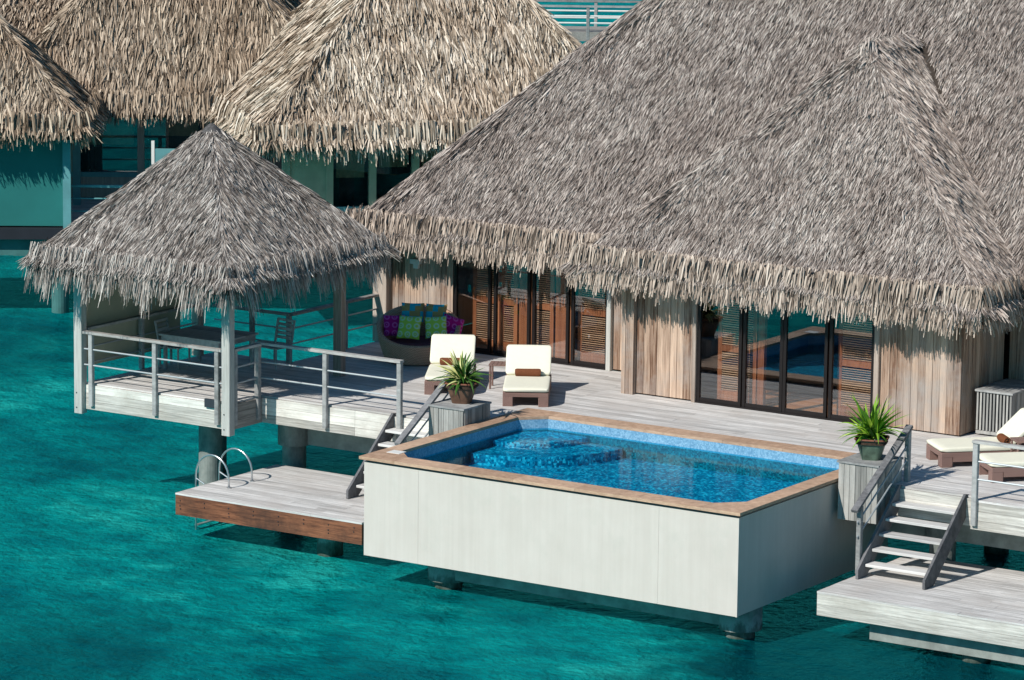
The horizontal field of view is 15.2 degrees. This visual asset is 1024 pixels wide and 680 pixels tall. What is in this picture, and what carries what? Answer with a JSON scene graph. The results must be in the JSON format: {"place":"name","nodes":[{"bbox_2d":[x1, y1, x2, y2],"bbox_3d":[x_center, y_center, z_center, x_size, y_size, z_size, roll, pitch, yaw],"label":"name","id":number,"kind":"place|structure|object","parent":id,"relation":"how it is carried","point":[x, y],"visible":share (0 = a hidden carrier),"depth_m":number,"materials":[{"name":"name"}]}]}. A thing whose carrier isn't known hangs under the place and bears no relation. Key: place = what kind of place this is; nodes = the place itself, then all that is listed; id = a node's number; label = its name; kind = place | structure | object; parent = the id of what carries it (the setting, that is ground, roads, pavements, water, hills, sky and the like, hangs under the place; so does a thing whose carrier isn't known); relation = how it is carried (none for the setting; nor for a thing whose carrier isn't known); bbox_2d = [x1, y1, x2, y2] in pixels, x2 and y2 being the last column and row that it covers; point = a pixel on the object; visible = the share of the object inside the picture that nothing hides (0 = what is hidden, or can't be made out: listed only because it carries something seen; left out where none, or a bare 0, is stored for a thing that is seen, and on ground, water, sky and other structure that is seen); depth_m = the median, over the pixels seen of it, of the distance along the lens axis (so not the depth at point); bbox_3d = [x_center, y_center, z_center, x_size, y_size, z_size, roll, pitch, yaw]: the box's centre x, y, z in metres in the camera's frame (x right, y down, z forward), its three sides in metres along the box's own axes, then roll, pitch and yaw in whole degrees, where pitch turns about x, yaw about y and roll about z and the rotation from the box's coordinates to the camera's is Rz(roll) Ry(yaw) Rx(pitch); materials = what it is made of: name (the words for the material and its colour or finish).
{"place":"outdoors","nodes":[
{"label":"outdoors","id":0,"kind":"place"},
{"bbox_2d":[0,0,306,200],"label":"neighbour villa","id":1,"kind":"object","parent":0,"point":[159,72],"visible":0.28,"depth_m":102.67,"materials":[{"name":"beige plant"}]},
{"bbox_2d":[71,200,101,223],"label":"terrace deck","id":2,"kind":"structure","parent":1,"relation":"attached to","point":[87,205],"depth_m":101.27,"materials":[{"name":"grey wood"}]},
{"bbox_2d":[71,184,123,211],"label":"terrace railing","id":3,"kind":"object","parent":2,"relation":"on","point":[96,186],"visible":0.28,"depth_m":98.01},
{"bbox_2d":[151,141,173,164],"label":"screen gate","id":4,"kind":"structure","parent":2,"relation":"on","point":[157,154],"depth_m":99.70,"materials":[{"name":"teal paint"}]},
{"bbox_2d":[204,0,581,213],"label":"neighbour villa","id":5,"kind":"object","parent":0,"point":[342,105],"visible":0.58,"depth_m":97.57,"materials":[{"name":"beige plant"}]},
{"bbox_2d":[0,0,1023,679],"bbox_3d":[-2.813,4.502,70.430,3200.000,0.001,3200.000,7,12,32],"label":"lagoon water","id":6,"kind":"structure","parent":0,"point":[114,564],"depth_m":69.67,"materials":[{"name":"teal liquid"}]},
{"label":"seabed","id":7,"kind":"structure","parent":0,"visible":0},
{"bbox_2d":[0,15,112,312],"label":"neighbour pavilion","id":8,"kind":"structure","parent":7,"relation":"on","point":[50,109],"depth_m":97.61,"materials":[{"name":"plant"}]},
{"bbox_2d":[16,123,401,485],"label":"dining pavilion","id":9,"kind":"structure","parent":7,"relation":"on","point":[210,210],"depth_m":76.14,"materials":[{"name":"plant"}]},
{"bbox_2d":[86,304,195,368],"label":"deck railing","id":10,"kind":"object","parent":9,"relation":"on","point":[142,334],"visible":0.87,"depth_m":78.59,"materials":[{"name":"metal"}]},
{"bbox_2d":[82,330,221,424],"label":"deck railing","id":11,"kind":"object","parent":9,"relation":"attached to","point":[155,375],"visible":1,"depth_m":76.09,"materials":[{"name":"metal"}]},
{"bbox_2d":[154,317,189,369],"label":"dining chair","id":12,"kind":"object","parent":9,"relation":"on","point":[167,327],"visible":0.74,"depth_m":78.81,"materials":[{"name":"grey wood"}]},
{"bbox_2d":[158,325,258,371],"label":"dining table","id":13,"kind":"object","parent":9,"relation":"on","point":[201,335],"visible":0.85,"depth_m":78.63,"materials":[{"name":"grey wood"}]},
{"bbox_2d":[235,343,261,425],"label":"deck railing","id":14,"kind":"object","parent":9,"relation":"attached to","point":[257,370],"visible":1,"depth_m":75.74,"materials":[{"name":"wood"}]},
{"bbox_2d":[212,303,291,361],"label":"deck railing","id":15,"kind":"object","parent":9,"relation":"attached to","point":[253,324],"visible":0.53,"depth_m":79.88,"materials":[{"name":"wood"}]},
{"bbox_2d":[261,317,295,370],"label":"dining chair","id":16,"kind":"object","parent":9,"relation":"on","point":[277,331],"visible":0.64,"depth_m":79.03,"materials":[{"name":"grey wood"}]},
{"bbox_2d":[175,464,363,556],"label":"swim platform","id":17,"kind":"structure","parent":7,"relation":"on","point":[323,510],"depth_m":73.19,"materials":[{"name":"wood"}]},
{"bbox_2d":[195,448,253,529],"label":"pool ladder","id":18,"kind":"object","parent":17,"relation":"attached to","point":[219,472],"visible":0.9,"depth_m":74.74,"materials":[{"name":"silver metal"}]},
{"bbox_2d":[346,413,428,498],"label":"deck stairs","id":19,"kind":"structure","parent":17,"relation":"on","point":[381,442],"depth_m":73.90,"materials":[{"name":"grey wood"}]},
{"bbox_2d":[394,366,453,444],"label":"stair railing","id":20,"kind":"object","parent":19,"relation":"attached to","point":[416,419],"visible":0.43,"depth_m":73.09,"materials":[{"name":"metal"}]},
{"bbox_2d":[534,0,639,40],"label":"jetty","id":21,"kind":"object","parent":7,"relation":"on","point":[587,32],"visible":0.07,"depth_m":149.77,"materials":[{"name":"white paint"}]},
{"bbox_2d":[359,408,887,639],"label":"plunge pool","id":22,"kind":"structure","parent":7,"relation":"on","point":[731,536],"depth_m":68.77,"materials":[{"name":"tile"}]},
{"bbox_2d":[261,341,1023,560],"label":"sun deck","id":23,"kind":"structure","parent":7,"relation":"on","point":[357,421],"depth_m":74.90,"materials":[{"name":"wood"}]},
{"bbox_2d":[255,341,403,438],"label":"deck railing","id":24,"kind":"object","parent":23,"relation":"attached to","point":[325,370],"visible":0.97,"depth_m":74.93,"materials":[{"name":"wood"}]},
{"bbox_2d":[291,294,378,348],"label":"deck railing","id":25,"kind":"object","parent":23,"relation":"attached to","point":[321,307],"visible":0.48,"depth_m":81.05,"materials":[{"name":"wood"}]},
{"bbox_2d":[376,304,460,364],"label":"wicker daybed","id":26,"kind":"object","parent":23,"relation":"on","point":[408,351],"visible":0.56,"depth_m":79.47,"materials":[{"name":"brown wicker"}]},
{"bbox_2d":[383,315,404,335],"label":"pillow","id":27,"kind":"object","parent":26,"relation":"on","point":[391,324],"visible":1,"depth_m":79.88,"materials":[{"name":"purple fabric"}]},
{"bbox_2d":[396,315,421,339],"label":"pillow","id":28,"kind":"object","parent":26,"relation":"on","point":[409,327],"visible":1,"depth_m":79.58,"materials":[{"name":"green fabric"}]},
{"bbox_2d":[402,303,423,325],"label":"pillow","id":29,"kind":"object","parent":26,"relation":"on","point":[413,309],"visible":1,"depth_m":80.14,"materials":[{"name":"blue fabric"}]},
{"bbox_2d":[424,316,446,338],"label":"pillow","id":30,"kind":"object","parent":26,"relation":"on","point":[435,325],"visible":0.87,"depth_m":79.66,"materials":[{"name":"green fabric"}]},
{"bbox_2d":[424,303,447,324],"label":"pillow","id":31,"kind":"object","parent":26,"relation":"on","point":[433,310],"visible":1,"depth_m":80.08,"materials":[{"name":"fabric"}]},
{"bbox_2d":[444,314,463,333],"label":"pillow","id":32,"kind":"object","parent":26,"relation":"on","point":[452,322],"visible":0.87,"depth_m":79.92,"materials":[{"name":"purple fabric"}]},
{"bbox_2d":[424,334,475,394],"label":"sun lounger","id":33,"kind":"object","parent":23,"relation":"on","point":[443,345],"visible":0.73,"depth_m":77.74,"materials":[{"name":"white fabric"}]},
{"bbox_2d":[440,358,463,364],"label":"rolled towel","id":34,"kind":"object","parent":33,"relation":"on","point":[447,360],"visible":0.51,"depth_m":77.47,"materials":[{"name":"brown fabric"}]},
{"bbox_2d":[427,398,491,435],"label":"planter stand","id":35,"kind":"object","parent":23,"relation":"on","point":[446,415],"visible":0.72,"depth_m":73.14,"materials":[{"name":"grey wood"}]},
{"bbox_2d":[444,379,479,403],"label":"plant pot","id":36,"kind":"object","parent":35,"relation":"on","point":[464,394],"visible":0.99,"depth_m":73.21,"materials":[{"name":"brown ceramic"}]},
{"bbox_2d":[430,349,491,394],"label":"potted plant","id":37,"kind":"object","parent":36,"relation":"in","point":[460,373],"visible":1,"depth_m":73.28,"materials":[{"name":"green plant"}]},
{"bbox_2d":[489,361,505,388],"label":"side table","id":38,"kind":"object","parent":23,"relation":"on","point":[492,364],"visible":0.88,"depth_m":77.06,"materials":[{"name":"brown wood"}]},
{"bbox_2d":[503,344,551,406],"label":"sun lounger","id":39,"kind":"object","parent":23,"relation":"on","point":[529,357],"visible":1,"depth_m":76.52,"materials":[{"name":"white fabric"}]},
{"bbox_2d":[515,368,540,376],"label":"rolled towel","id":40,"kind":"object","parent":39,"relation":"on","point":[528,372],"visible":1,"depth_m":76.38,"materials":[{"name":"brown fabric"}]},
{"bbox_2d":[345,0,1023,434],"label":"overwater villa","id":41,"kind":"object","parent":23,"relation":"on","point":[807,208],"visible":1,"depth_m":76.43,"materials":[{"name":"grey plant"}]},
{"bbox_2d":[454,256,492,352],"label":"sliding door","id":42,"kind":"structure","parent":41,"relation":"in","point":[456,268],"depth_m":80.77,"materials":[{"name":"brown wood"}]},
{"bbox_2d":[493,260,531,354],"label":"sliding door","id":43,"kind":"structure","parent":41,"relation":"in","point":[529,274],"depth_m":80.43,"materials":[{"name":"brown wood"}]},
{"bbox_2d":[532,270,570,362],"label":"sliding door","id":44,"kind":"structure","parent":41,"relation":"in","point":[534,275],"depth_m":79.83,"materials":[{"name":"brown wood"}]},
{"bbox_2d":[570,285,606,367],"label":"sliding door","id":45,"kind":"structure","parent":41,"relation":"in","point":[573,294],"depth_m":79.51,"materials":[{"name":"brown wood"}]},
{"bbox_2d":[696,298,743,406],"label":"sliding door","id":46,"kind":"structure","parent":41,"relation":"in","point":[700,312],"depth_m":75.59,"materials":[{"name":"brown metal"}]},
{"bbox_2d":[742,301,783,411],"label":"sliding door","id":47,"kind":"structure","parent":41,"relation":"in","point":[745,323],"depth_m":75.08,"materials":[{"name":"brown metal"}]},
{"bbox_2d":[782,306,829,417],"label":"sliding door","id":48,"kind":"structure","parent":41,"relation":"in","point":[786,319],"depth_m":74.53,"materials":[{"name":"brown metal"}]},
{"bbox_2d":[827,313,874,421],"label":"sliding door","id":49,"kind":"structure","parent":41,"relation":"in","point":[832,320],"depth_m":74.08,"materials":[{"name":"brown metal"}]},
{"bbox_2d":[837,452,903,523],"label":"planter stand","id":50,"kind":"object","parent":23,"relation":"on","point":[856,472],"visible":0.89,"depth_m":68.41,"materials":[{"name":"grey wood"}]},
{"bbox_2d":[854,434,889,460],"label":"plant pot","id":51,"kind":"object","parent":50,"relation":"on","point":[871,450],"visible":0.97,"depth_m":68.42,"materials":[{"name":"ceramic"}]},
{"bbox_2d":[838,393,909,448],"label":"potted plant","id":52,"kind":"object","parent":51,"relation":"in","point":[873,427],"visible":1,"depth_m":68.44,"materials":[{"name":"green plant"}]},
{"bbox_2d":[926,408,1023,467],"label":"sun lounger","id":53,"kind":"object","parent":23,"relation":"on","point":[946,452],"visible":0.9,"depth_m":70.34,"materials":[{"name":"white fabric"}]},
{"bbox_2d":[997,433,1010,443],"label":"rolled towel","id":54,"kind":"object","parent":53,"relation":"on","point":[1001,437],"visible":0.91,"depth_m":70.42,"materials":[{"name":"brown fabric"}]},
{"bbox_2d":[970,439,1023,525],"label":"deck railing","id":55,"kind":"object","parent":23,"relation":"attached to","point":[975,479],"visible":1,"depth_m":67.24,"materials":[{"name":"metal"}]},
{"bbox_2d":[975,379,1023,435],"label":"storage box","id":56,"kind":"object","parent":23,"relation":"on","point":[1001,403],"visible":0.84,"depth_m":72.89,"materials":[{"name":"grey wood"}]},
{"bbox_2d":[979,452,1023,482],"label":"sun lounger","id":57,"kind":"object","parent":23,"relation":"on","point":[995,472],"visible":0.85,"depth_m":68.93,"materials":[{"name":"white fabric"}]},
{"bbox_2d":[1010,437,1023,451],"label":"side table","id":58,"kind":"object","parent":23,"relation":"on","point":[1017,440],"visible":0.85,"depth_m":69.95,"materials":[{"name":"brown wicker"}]},
{"bbox_2d":[817,556,1023,664],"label":"swim platform","id":59,"kind":"structure","parent":7,"relation":"on","point":[971,613],"depth_m":66.06,"materials":[{"name":"wood"}]},
{"bbox_2d":[855,485,968,589],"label":"deck stairs","id":60,"kind":"structure","parent":59,"relation":"on","point":[938,558],"depth_m":67.64,"materials":[{"name":"grey wood"}]},
{"bbox_2d":[851,424,912,572],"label":"stair railing","id":61,"kind":"object","parent":60,"relation":"attached to","point":[858,506],"visible":1,"depth_m":68.01,"materials":[{"name":"metal"}]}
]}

